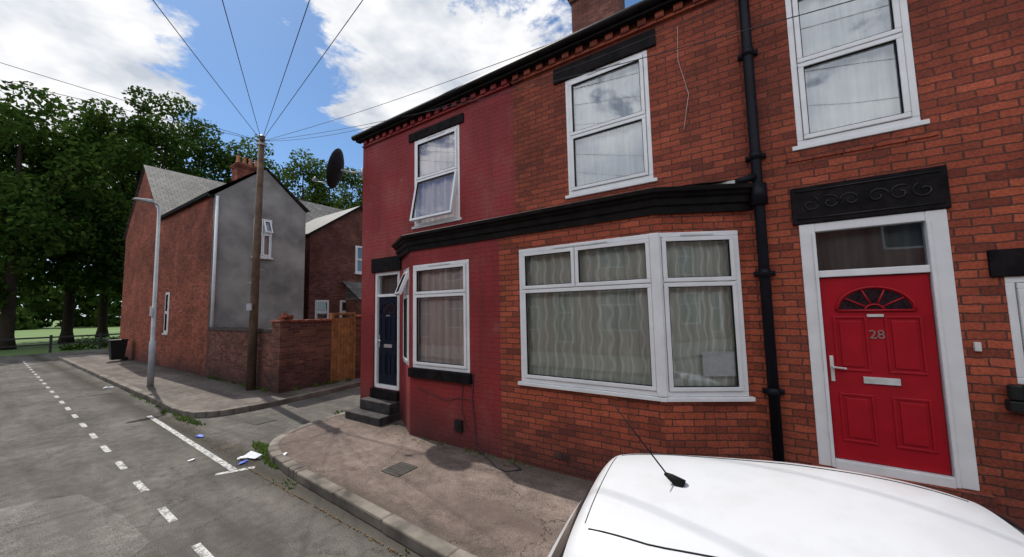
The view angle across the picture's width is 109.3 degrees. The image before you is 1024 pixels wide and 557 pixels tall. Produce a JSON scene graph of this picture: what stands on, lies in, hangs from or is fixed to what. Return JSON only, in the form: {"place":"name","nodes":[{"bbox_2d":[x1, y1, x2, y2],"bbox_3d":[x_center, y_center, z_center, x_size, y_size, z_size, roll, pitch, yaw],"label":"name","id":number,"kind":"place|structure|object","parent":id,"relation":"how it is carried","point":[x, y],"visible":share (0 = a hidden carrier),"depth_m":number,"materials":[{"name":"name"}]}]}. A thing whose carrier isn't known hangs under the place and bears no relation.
{"place":"outdoors","nodes":[
{"label":"outdoors","id":0,"kind":"place"},
{"bbox_2d":[0,349,108,359],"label":"park path","id":1,"kind":"structure","parent":0,"point":[51,354],"depth_m":22.67,"materials":[{"name":"concrete"}]},
{"bbox_2d":[0,320,119,359],"bbox_3d":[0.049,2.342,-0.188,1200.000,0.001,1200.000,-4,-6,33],"label":"ground","id":2,"kind":"structure","parent":0,"point":[47,332],"depth_m":39.04,"materials":[{"name":"green plant"}]},
{"bbox_2d":[0,333,119,352],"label":"park fence","id":3,"kind":"object","parent":2,"relation":"on","point":[51,337],"visible":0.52,"depth_m":24.18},
{"bbox_2d":[0,270,122,329],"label":"distant trees","id":4,"kind":"object","parent":2,"relation":"on","point":[43,304],"visible":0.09,"depth_m":79.48,"materials":[{"name":"green plant"}]},
{"bbox_2d":[0,80,132,349],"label":"broadleaf tree","id":5,"kind":"object","parent":2,"relation":"on","point":[46,225],"visible":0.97,"depth_m":28.04,"materials":[{"name":"green plant"}]},
{"bbox_2d":[0,96,136,342],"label":"broadleaf tree","id":6,"kind":"object","parent":2,"relation":"on","point":[67,324],"visible":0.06,"depth_m":33.31,"materials":[{"name":"green plant"}]},
{"bbox_2d":[59,335,119,350],"bbox_3d":[-24.416,5.208,36.292,1.769,1.231,26.357,-4,-6,33],"label":"hedge","id":7,"kind":"object","parent":2,"relation":"on","point":[76,347],"visible":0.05,"depth_m":26.23,"materials":[{"name":"green plant"}]},
{"bbox_2d":[40,142,159,336],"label":"broadleaf tree","id":8,"kind":"object","parent":2,"relation":"on","point":[104,298],"visible":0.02,"depth_m":41.23,"materials":[{"name":"green plant"}]},
{"bbox_2d":[62,85,210,292],"bbox_3d":[-35.853,-6.453,35.686,11.131,24.926,11.374,-4,-6,33],"label":"broadleaf tree","id":9,"kind":"object","parent":2,"relation":"on","point":[141,133],"visible":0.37,"depth_m":33.62,"materials":[{"name":"green plant"}]},
{"bbox_2d":[147,118,243,181],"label":"broadleaf tree","id":10,"kind":"object","parent":2,"relation":"on","point":[201,159],"visible":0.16,"depth_m":41.16,"materials":[{"name":"green plant"}]},
{"bbox_2d":[210,134,295,194],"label":"broadleaf tree","id":11,"kind":"object","parent":2,"relation":"on","point":[248,154],"visible":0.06,"depth_m":44.62,"materials":[{"name":"green plant"}]},
{"bbox_2d":[274,148,336,205],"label":"broadleaf tree","id":12,"kind":"object","parent":2,"relation":"on","point":[316,196],"visible":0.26,"depth_m":48.98,"materials":[{"name":"green plant"}]},
{"bbox_2d":[322,166,362,209],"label":"broadleaf tree","id":13,"kind":"object","parent":2,"relation":"on","point":[342,202],"visible":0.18,"depth_m":51.80,"materials":[{"name":"green plant"}]},
{"bbox_2d":[126,171,156,235],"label":"gable peak","id":14,"kind":"structure","parent":0,"point":[144,214],"depth_m":18.80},
{"bbox_2d":[0,352,421,556],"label":"road","id":15,"kind":"structure","parent":0,"point":[50,448],"depth_m":5.46,"materials":[{"name":"asphalt"}]},
{"bbox_2d":[0,494,149,556],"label":"road patch","id":16,"kind":"object","parent":15,"relation":"on","point":[79,525],"visible":1,"depth_m":3.94,"materials":[{"name":"asphalt"}]},
{"bbox_2d":[24,363,254,556],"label":"road markings","id":17,"kind":"object","parent":15,"relation":"on","point":[200,549],"visible":1,"depth_m":5.68,"materials":[{"name":"paint"}]},
{"bbox_2d":[57,356,359,417],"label":"kerb","id":18,"kind":"structure","parent":15,"relation":"on","point":[172,408],"depth_m":9.56,"materials":[{"name":"concrete"}]},
{"bbox_2d":[85,390,416,476],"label":"manhole covers","id":19,"kind":"object","parent":15,"relation":"on","point":[399,469],"visible":1,"depth_m":5.13,"materials":[{"name":"metal"}]},
{"bbox_2d":[131,376,529,554],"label":"weeds","id":20,"kind":"object","parent":15,"relation":"on","point":[260,446],"visible":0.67,"depth_m":7.64,"materials":[{"name":"green plant"}]},
{"bbox_2d":[268,412,476,556],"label":"kerb","id":21,"kind":"structure","parent":15,"relation":"on","point":[416,539],"depth_m":4.05,"materials":[{"name":"concrete"}]},
{"bbox_2d":[157,412,588,556],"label":"dry leaf debris","id":22,"kind":"object","parent":15,"relation":"on","point":[389,548],"visible":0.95,"depth_m":5.00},
{"bbox_2d":[548,404,1023,556],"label":"parked car","id":23,"kind":"object","parent":15,"relation":"on","point":[650,505],"visible":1,"depth_m":1.53,"materials":[{"name":"white paint"}]},
{"bbox_2d":[62,352,359,417],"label":"pavement","id":24,"kind":"structure","parent":0,"point":[183,389],"depth_m":11.08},
{"bbox_2d":[107,339,128,360],"bbox_3d":[-19.405,3.526,17.868,0.600,1.050,0.700,-4,-6,33],"label":"wheelie bin","id":25,"kind":"object","parent":24,"relation":"on","point":[117,348],"visible":1,"depth_m":17.72,"materials":[{"name":"plastic"}]},
{"bbox_2d":[132,198,160,386],"bbox_3d":[-11.583,0.414,11.399,0.740,5.928,0.316,3,-6,-41],"label":"street lamp","id":26,"kind":"object","parent":24,"relation":"on","point":[151,362],"visible":0.97,"depth_m":11.48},
{"bbox_2d":[120,197,213,376],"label":"gable wall","id":27,"kind":"structure","parent":24,"relation":"on","point":[185,246],"depth_m":15.32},
{"bbox_2d":[207,330,271,390],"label":"wall front","id":28,"kind":"structure","parent":24,"relation":"on","point":[227,356],"depth_m":11.59,"materials":[{"name":"brick"}]},
{"bbox_2d":[208,327,271,331],"bbox_3d":[-8.756,1.639,11.746,4.809,0.100,0.290,-4,-6,33],"label":"coping","id":29,"kind":"object","parent":28,"relation":"on","point":[240,329],"visible":0.79,"depth_m":11.73,"materials":[{"name":"brick"}]},
{"bbox_2d":[206,195,305,376],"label":"rendered wall","id":30,"kind":"structure","parent":24,"relation":"on","point":[281,287],"depth_m":14.29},
{"bbox_2d":[210,196,218,326],"bbox_3d":[-10.796,-0.424,13.169,0.092,5.250,0.092,-2,-5,11],"label":"white downpipe","id":31,"kind":"object","parent":30,"relation":"attached to","point":[214,263],"visible":0.77,"depth_m":13.16,"materials":[{"name":"plastic"}]},
{"bbox_2d":[251,256,272,259],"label":"sill","id":32,"kind":"structure","parent":30,"relation":"attached to","point":[267,258],"depth_m":14.59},
{"bbox_2d":[253,219,272,257],"bbox_3d":[-9.927,-1.638,14.531,0.344,1.550,0.650,-4,-6,33],"label":"frame","id":33,"kind":"object","parent":32,"relation":"on","point":[264,221],"visible":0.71,"depth_m":14.62,"materials":[{"name":"white plastic"}]},
{"bbox_2d":[246,134,267,390],"bbox_3d":[-7.559,-0.566,10.695,0.387,7.600,0.396,-1,-5,-6],"label":"telegraph pole","id":34,"kind":"object","parent":24,"relation":"on","point":[252,306],"visible":0.96,"depth_m":10.63,"materials":[{"name":"brown wood"}]},
{"bbox_2d":[0,0,854,147],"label":"overhead wires","id":35,"kind":"object","parent":34,"relation":"attached to","point":[407,95],"visible":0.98,"depth_m":6.61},
{"bbox_2d":[270,317,360,392],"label":"wall side","id":36,"kind":"structure","parent":24,"relation":"on","point":[300,354],"depth_m":10.50,"materials":[{"name":"brick"}]},
{"bbox_2d":[303,208,362,318],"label":"house","id":37,"kind":"structure","parent":24,"relation":"on","point":[349,226],"depth_m":19.14,"materials":[{"name":"brick"}]},
{"bbox_2d":[305,206,362,233],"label":"outrigger roof","id":38,"kind":"structure","parent":37,"relation":"on","point":[313,224],"depth_m":20.14,"materials":[{"name":"tile"}]},
{"bbox_2d":[308,234,361,318],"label":"wall","id":39,"kind":"structure","parent":24,"relation":"on","point":[332,265],"depth_m":18.67,"materials":[{"name":"brick"}]},
{"bbox_2d":[329,313,355,382],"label":"wooden gate","id":40,"kind":"structure","parent":24,"relation":"on","point":[343,340],"depth_m":11.57,"materials":[{"name":"brown wood"}]},
{"bbox_2d":[345,299,360,316],"bbox_3d":[-7.451,2.631,19.905,1.390,2.900,2.800,-4,-6,33],"label":"lean to","id":41,"kind":"object","parent":24,"relation":"on","point":[352,306],"visible":0.07,"depth_m":18.82,"materials":[{"name":"brick"}]},
{"bbox_2d":[342,281,361,299],"bbox_3d":[-7.404,0.681,20.003,1.580,1.000,3.200,-4,-6,33],"label":"lean to roof","id":42,"kind":"object","parent":41,"relation":"attached to","point":[353,290],"visible":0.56,"depth_m":19.07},
{"bbox_2d":[215,169,304,212],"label":"rendered peak","id":43,"kind":"structure","parent":0,"point":[275,194],"depth_m":14.83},
{"bbox_2d":[0,0,641,319],"label":"sky","id":44,"kind":"structure","parent":0,"point":[388,50],"materials":[{"name":"blue"}]},
{"bbox_2d":[274,414,592,556],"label":"pavement","id":45,"kind":"structure","parent":0,"point":[459,498],"depth_m":4.53,"materials":[{"name":"concrete"}]},
{"bbox_2d":[345,407,399,426],"bbox_3d":[-2.846,2.800,7.426,1.120,0.170,0.530,-4,-6,33],"label":"door step","id":46,"kind":"object","parent":45,"relation":"on","point":[374,418],"depth_m":7.19,"materials":[{"name":"stone"}]},
{"bbox_2d":[360,396,399,414],"bbox_3d":[-2.735,2.616,7.515,0.970,0.204,0.280,-4,-6,33],"label":"door step","id":47,"kind":"object","parent":46,"relation":"on","point":[388,407],"depth_m":7.34,"materials":[{"name":"stone"}]},
{"bbox_2d":[370,387,398,401],"bbox_3d":[-2.662,2.417,7.594,0.890,0.199,0.090,-4,-6,33],"label":"door step","id":48,"kind":"object","parent":47,"relation":"on","point":[385,394],"depth_m":7.53,"materials":[{"name":"black stone"}]},
{"bbox_2d":[402,252,409,433],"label":"bay wall","id":49,"kind":"structure","parent":45,"relation":"on","point":[406,387],"depth_m":6.85,"materials":[{"name":"red brick"}]},
{"bbox_2d":[394,267,408,364],"bbox_3d":[-2.097,0.717,6.994,0.272,1.820,0.703,1,-5,-25],"label":"frame","id":50,"kind":"object","parent":49,"relation":"attached to","point":[404,285],"visible":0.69,"depth_m":6.79,"materials":[{"name":"white plastic"}]},
{"bbox_2d":[360,78,514,419],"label":"front wall","id":51,"kind":"structure","parent":45,"relation":"on","point":[486,158],"depth_m":7.48,"materials":[{"name":"red brick"}]},
{"bbox_2d":[312,148,362,188],"bbox_3d":[-4.084,-2.627,8.594,1.117,0.942,0.733,-4,-6,33],"label":"satellite dish","id":52,"kind":"object","parent":51,"relation":"attached to","point":[335,170],"visible":0.99,"depth_m":8.49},
{"bbox_2d":[371,255,401,272],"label":"lintel","id":53,"kind":"structure","parent":51,"relation":"attached to","point":[391,263],"depth_m":7.78,"materials":[{"name":"black stone"}]},
{"bbox_2d":[374,270,399,389],"bbox_3d":[-2.614,1.094,7.798,0.850,2.480,0.185,-4,-6,33],"label":"front door","id":54,"kind":"structure","parent":51,"relation":"attached to","point":[391,281],"depth_m":7.90,"materials":[{"name":"white plastic"}]},
{"bbox_2d":[379,297,396,385],"bbox_3d":[-2.624,1.323,7.757,0.656,1.848,0.057,-4,-6,33],"label":"door leaf","id":55,"kind":"object","parent":54,"relation":"attached to","point":[388,356],"visible":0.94,"depth_m":7.74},
{"bbox_2d":[409,125,459,225],"bbox_3d":[-1.523,-1.987,7.087,1.230,1.800,0.266,-4,-6,33],"label":"frame","id":56,"kind":"object","parent":51,"relation":"attached to","point":[455,169],"visible":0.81,"depth_m":7.01,"materials":[{"name":"white plastic"}]},
{"bbox_2d":[412,131,454,217],"bbox_3d":[-1.535,-1.992,7.068,1.014,1.575,0.190,-4,-6,33],"label":"gasket","id":57,"kind":"object","parent":56,"relation":"attached to","point":[430,173],"visible":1,"depth_m":7.25,"materials":[{"name":"rubber"}]},
{"bbox_2d":[419,133,457,222],"bbox_3d":[-1.435,-1.978,7.219,1.190,1.760,0.064,-4,-6,33],"label":"curtain","id":58,"kind":"object","parent":56,"relation":"hanging from","point":[435,194],"visible":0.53,"depth_m":7.26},
{"bbox_2d":[409,113,463,142],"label":"lintel","id":59,"kind":"structure","parent":51,"relation":"attached to","point":[439,127],"depth_m":7.14,"materials":[{"name":"black stone"}]},
{"bbox_2d":[362,78,511,147],"bbox_3d":[-1.751,-3.242,7.345,4.180,0.123,0.073,-4,-6,33],"label":"dentil course","id":60,"kind":"object","parent":51,"relation":"attached to","point":[494,88],"visible":0.98,"depth_m":7.14,"materials":[{"name":"red brick"}]},
{"bbox_2d":[410,238,501,457],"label":"bay wall","id":61,"kind":"structure","parent":45,"relation":"on","point":[432,417],"depth_m":5.74,"materials":[{"name":"paint"}]},
{"bbox_2d":[408,367,472,384],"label":"sill","id":62,"kind":"structure","parent":61,"relation":"attached to","point":[447,376],"depth_m":5.98,"materials":[{"name":"black stone"}]},
{"bbox_2d":[413,259,469,372],"bbox_3d":[-1.219,0.635,6.205,1.320,1.820,0.099,-4,-6,33],"label":"frame","id":63,"kind":"object","parent":61,"relation":"attached to","point":[464,293],"visible":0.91,"depth_m":6.08,"materials":[{"name":"white plastic"}]},
{"bbox_2d":[419,267,463,364],"bbox_3d":[-1.177,0.639,6.268,1.280,1.780,0.068,-4,-6,33],"label":"curtain","id":64,"kind":"object","parent":63,"relation":"hanging from","point":[441,337],"visible":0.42,"depth_m":6.29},
{"bbox_2d":[391,182,755,258],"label":"bay cornice","id":65,"kind":"structure","parent":61,"relation":"on","point":[716,198],"depth_m":4.67,"materials":[{"name":"black paint"}]},
{"bbox_2d":[498,215,665,481],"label":"bay wall","id":66,"kind":"structure","parent":45,"relation":"on","point":[592,435],"depth_m":4.86,"materials":[{"name":"red brick"}]},
{"bbox_2d":[519,234,656,395],"bbox_3d":[0.926,0.467,4.763,1.900,1.895,0.099,-4,-6,33],"label":"frame","id":67,"kind":"object","parent":66,"relation":"attached to","point":[574,285],"visible":0.89,"depth_m":4.72,"materials":[{"name":"white plastic"}]},
{"bbox_2d":[525,243,651,385],"bbox_3d":[0.912,0.465,4.742,1.684,1.679,0.030,-4,-6,33],"label":"gasket","id":68,"kind":"object","parent":67,"relation":"attached to","point":[579,291],"visible":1,"depth_m":4.79,"materials":[{"name":"rubber"}]},
{"bbox_2d":[527,244,651,384],"bbox_3d":[0.965,0.471,4.822,1.860,1.855,0.068,-4,-6,33],"label":"curtain","id":69,"kind":"object","parent":67,"relation":"hanging from","point":[602,335],"visible":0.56,"depth_m":4.76,"materials":[{"name":"fabric"}]},
{"bbox_2d":[518,381,667,401],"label":"sill","id":70,"kind":"structure","parent":66,"relation":"attached to","point":[609,393],"depth_m":4.55,"materials":[{"name":"white plastic"}]},
{"bbox_2d":[649,233,667,396],"bbox_3d":[1.706,0.409,4.248,0.110,1.895,0.095,-3,-5,19],"label":"bay corner post","id":71,"kind":"object","parent":70,"relation":"on","point":[658,324],"visible":0.94,"depth_m":4.20,"materials":[{"name":"white plastic"}]},
{"bbox_2d":[654,211,759,459],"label":"bay wall","id":72,"kind":"structure","parent":45,"relation":"on","point":[721,429],"depth_m":4.12,"materials":[{"name":"red brick"}]},
{"bbox_2d":[659,230,748,396],"bbox_3d":[2.183,0.396,4.212,0.932,1.895,0.099,-2,-5,4],"label":"frame","id":73,"kind":"object","parent":72,"relation":"attached to","point":[734,282],"visible":0.92,"depth_m":4.17,"materials":[{"name":"white plastic"}]},
{"bbox_2d":[666,241,736,385],"bbox_3d":[2.188,0.402,4.285,0.892,1.855,0.062,-1,-5,3],"label":"curtain","id":74,"kind":"object","parent":73,"relation":"hanging from","point":[701,319],"visible":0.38,"depth_m":4.28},
{"bbox_2d":[666,239,738,386],"bbox_3d":[2.181,0.394,4.186,0.716,1.679,0.030,-2,-5,4],"label":"gasket","id":75,"kind":"object","parent":73,"relation":"attached to","point":[734,332],"visible":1,"depth_m":4.18,"materials":[{"name":"rubber"}]},
{"bbox_2d":[702,351,735,375],"bbox_3d":[2.389,0.977,4.155,0.400,0.280,0.004,-2,-5,4],"label":"notice sheet","id":76,"kind":"object","parent":73,"relation":"attached to","point":[719,363],"visible":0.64,"depth_m":4.15,"materials":[{"name":"paper"}]},
{"bbox_2d":[660,396,755,401],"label":"sill","id":77,"kind":"structure","parent":72,"relation":"attached to","point":[713,399],"depth_m":4.07,"materials":[{"name":"white plastic"}]},
{"bbox_2d":[513,0,1012,517],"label":"front wall","id":78,"kind":"structure","parent":45,"relation":"on","point":[705,140],"depth_m":4.11,"materials":[{"name":"red brick"}]},
{"bbox_2d":[356,0,687,143],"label":"eaves fascia","id":79,"kind":"structure","parent":78,"relation":"attached to","point":[665,5],"depth_m":5.79,"materials":[{"name":"black paint"}]},
{"bbox_2d":[351,0,664,140],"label":"gutter","id":80,"kind":"object","parent":79,"relation":"attached to","point":[629,11],"visible":1,"depth_m":5.87,"materials":[{"name":"black paint"}]},
{"bbox_2d":[417,26,688,471],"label":"facade cables","id":81,"kind":"object","parent":78,"relation":"attached to","point":[473,374],"visible":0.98,"depth_m":5.45,"materials":[{"name":"black rubber"}]},
{"bbox_2d":[553,28,655,84],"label":"lintel","id":82,"kind":"structure","parent":78,"relation":"attached to","point":[619,54],"depth_m":5.27,"materials":[{"name":"black stone"}]},
{"bbox_2d":[565,50,653,194],"bbox_3d":[1.375,-2.203,5.281,1.230,1.820,0.099,-4,-6,33],"label":"frame","id":83,"kind":"object","parent":78,"relation":"attached to","point":[644,114],"visible":0.9,"depth_m":5.15,"materials":[{"name":"white plastic"}]},
{"bbox_2d":[571,60,644,186],"bbox_3d":[1.361,-2.204,5.259,1.014,1.604,0.030,-4,-6,33],"label":"gasket","id":84,"kind":"object","parent":83,"relation":"attached to","point":[603,122],"visible":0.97,"depth_m":5.33,"materials":[{"name":"rubber"}]},
{"bbox_2d":[573,63,643,185],"bbox_3d":[1.417,-2.199,5.345,1.190,1.780,0.066,-4,-6,33],"label":"curtain","id":85,"kind":"object","parent":83,"relation":"hanging from","point":[611,154],"visible":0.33,"depth_m":5.34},
{"bbox_2d":[509,0,712,85],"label":"dentil course","id":86,"kind":"object","parent":78,"relation":"attached to","point":[660,16],"visible":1,"depth_m":5.24,"materials":[{"name":"red brick"}]},
{"bbox_2d":[565,177,657,198],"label":"sill","id":87,"kind":"structure","parent":78,"relation":"attached to","point":[651,180],"depth_m":5.12,"materials":[{"name":"white plastic"}]},
{"bbox_2d":[735,0,784,461],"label":"drainpipe","id":88,"kind":"object","parent":78,"relation":"attached to","point":[758,194],"visible":0.95,"depth_m":4.06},
{"bbox_2d":[785,0,920,145],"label":"frame","id":89,"kind":"object","parent":78,"relation":"attached to","point":[900,33],"visible":0.94,"depth_m":3.76,"materials":[{"name":"white plastic"}]},
{"bbox_2d":[791,0,901,132],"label":"curtain","id":90,"kind":"object","parent":89,"relation":"hanging from","point":[856,88],"visible":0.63,"depth_m":3.89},
{"bbox_2d":[797,0,903,133],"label":"gasket","id":91,"kind":"object","parent":89,"relation":"attached to","point":[897,62],"visible":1,"depth_m":3.72,"materials":[{"name":"rubber"}]},
{"bbox_2d":[792,119,929,151],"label":"sill","id":92,"kind":"structure","parent":78,"relation":"attached to","point":[870,133],"depth_m":3.69,"materials":[{"name":"white plastic"}]},
{"bbox_2d":[787,122,938,162],"bbox_3d":[3.549,-1.378,3.744,1.140,0.118,0.025,-4,-6,33],"label":"sill brick band","id":93,"kind":"object","parent":78,"relation":"attached to","point":[914,133],"visible":1,"depth_m":3.70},
{"bbox_2d":[790,165,951,225],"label":"lintel","id":94,"kind":"structure","parent":78,"relation":"attached to","point":[938,182],"depth_m":3.63,"materials":[{"name":"black stone"}]},
{"bbox_2d":[795,170,944,219],"bbox_3d":[3.550,-0.823,3.665,1.080,0.316,0.018,-4,-6,33],"label":"lintel scrollwork","id":95,"kind":"object","parent":94,"relation":"attached to","point":[880,195],"visible":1,"depth_m":3.62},
{"bbox_2d":[799,209,979,490],"bbox_3d":[3.641,0.646,3.620,1.080,2.520,0.185,-4,-6,33],"label":"door frame","id":96,"kind":"structure","parent":78,"relation":"attached to","point":[885,245],"depth_m":3.57,"materials":[{"name":"white plastic"}]},
{"bbox_2d":[819,273,951,474],"bbox_3d":[3.628,0.890,3.582,0.796,1.838,0.057,-4,-6,33],"label":"door leaf","id":97,"kind":"object","parent":96,"relation":"attached to","point":[903,425],"visible":0.96,"depth_m":3.54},
{"bbox_2d":[829,314,900,385],"bbox_3d":[3.495,0.701,3.624,0.505,0.684,0.066,-4,-6,33],"label":"door furniture","id":98,"kind":"object","parent":97,"relation":"attached to","point":[882,381],"depth_m":3.58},
{"bbox_2d":[839,289,911,309],"bbox_3d":[3.602,0.211,3.619,0.526,0.213,0.001,-4,-6,33],"label":"fan glass","id":99,"kind":"object","parent":97,"relation":"in","point":[873,295],"visible":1,"depth_m":3.62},
{"bbox_2d":[835,286,917,311],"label":"fan bars","id":100,"kind":"object","parent":97,"relation":"attached to","point":[865,309],"visible":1,"depth_m":3.60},
{"bbox_2d":[948,0,1023,521],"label":"front wall","id":101,"kind":"structure","parent":45,"relation":"on","point":[988,39],"depth_m":3.22,"materials":[{"name":"red brick"}]},
{"bbox_2d":[986,248,1023,276],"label":"lintel","id":102,"kind":"structure","parent":101,"relation":"attached to","point":[1005,262],"depth_m":3.15,"materials":[{"name":"black stone"}]},
{"bbox_2d":[1004,276,1023,384],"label":"frame","id":103,"kind":"object","parent":101,"relation":"attached to","point":[1014,286],"visible":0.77,"depth_m":3.11,"materials":[{"name":"white plastic"}]},
{"bbox_2d":[1004,384,1023,412],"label":"window sill","id":104,"kind":"structure","parent":101,"relation":"attached to","point":[1015,395],"depth_m":3.04,"materials":[{"name":"stone"}]},
{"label":"long walls","id":105,"kind":"object","parent":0,"visible":0},
{"bbox_2d":[123,165,343,239],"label":"roof","id":106,"kind":"structure","parent":105,"relation":"on","point":[171,190],"depth_m":19.27,"materials":[{"name":"tile"}]},
{"bbox_2d":[176,167,309,212],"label":"outrigger roof","id":107,"kind":"structure","parent":106,"relation":"attached to","point":[282,185],"depth_m":15.58,"materials":[{"name":"tile"}]},
{"bbox_2d":[161,191,214,219],"bbox_3d":[-13.484,-2.906,14.921,6.100,0.190,0.155,-4,-6,33],"label":"black gutter","id":108,"kind":"object","parent":107,"relation":"attached to","point":[190,203],"visible":0.93,"depth_m":14.45,"materials":[{"name":"paint"}]},
{"bbox_2d":[230,162,256,180],"bbox_3d":[-16.579,-5.985,22.684,0.980,2.100,1.480,-4,-6,33],"label":"chimney stack","id":109,"kind":"object","parent":106,"relation":"on","point":[239,169],"visible":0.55,"depth_m":22.21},
{"bbox_3d":[4.517,-4.904,8.765,4.920,2.970,9.370,-4,-6,33],"label":"slate roof","id":110,"kind":"object","parent":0,"visible":0},
{"bbox_2d":[567,0,624,32],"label":"chimney stack","id":111,"kind":"object","parent":110,"relation":"on","point":[585,13],"visible":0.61,"depth_m":9.45,"materials":[{"name":"brick"}]},
{"bbox_3d":[3.557,2.189,3.318,1.300,0.140,0.370,-4,-6,33],"label":"door step","id":112,"kind":"object","parent":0,"visible":0},
{"bbox_2d":[810,463,997,510],"bbox_3d":[3.624,2.010,3.442,1.220,0.235,0.110,-4,-6,33],"label":"door step","id":113,"kind":"object","parent":112,"relation":"on","point":[986,499],"depth_m":3.17,"materials":[{"name":"stone"}]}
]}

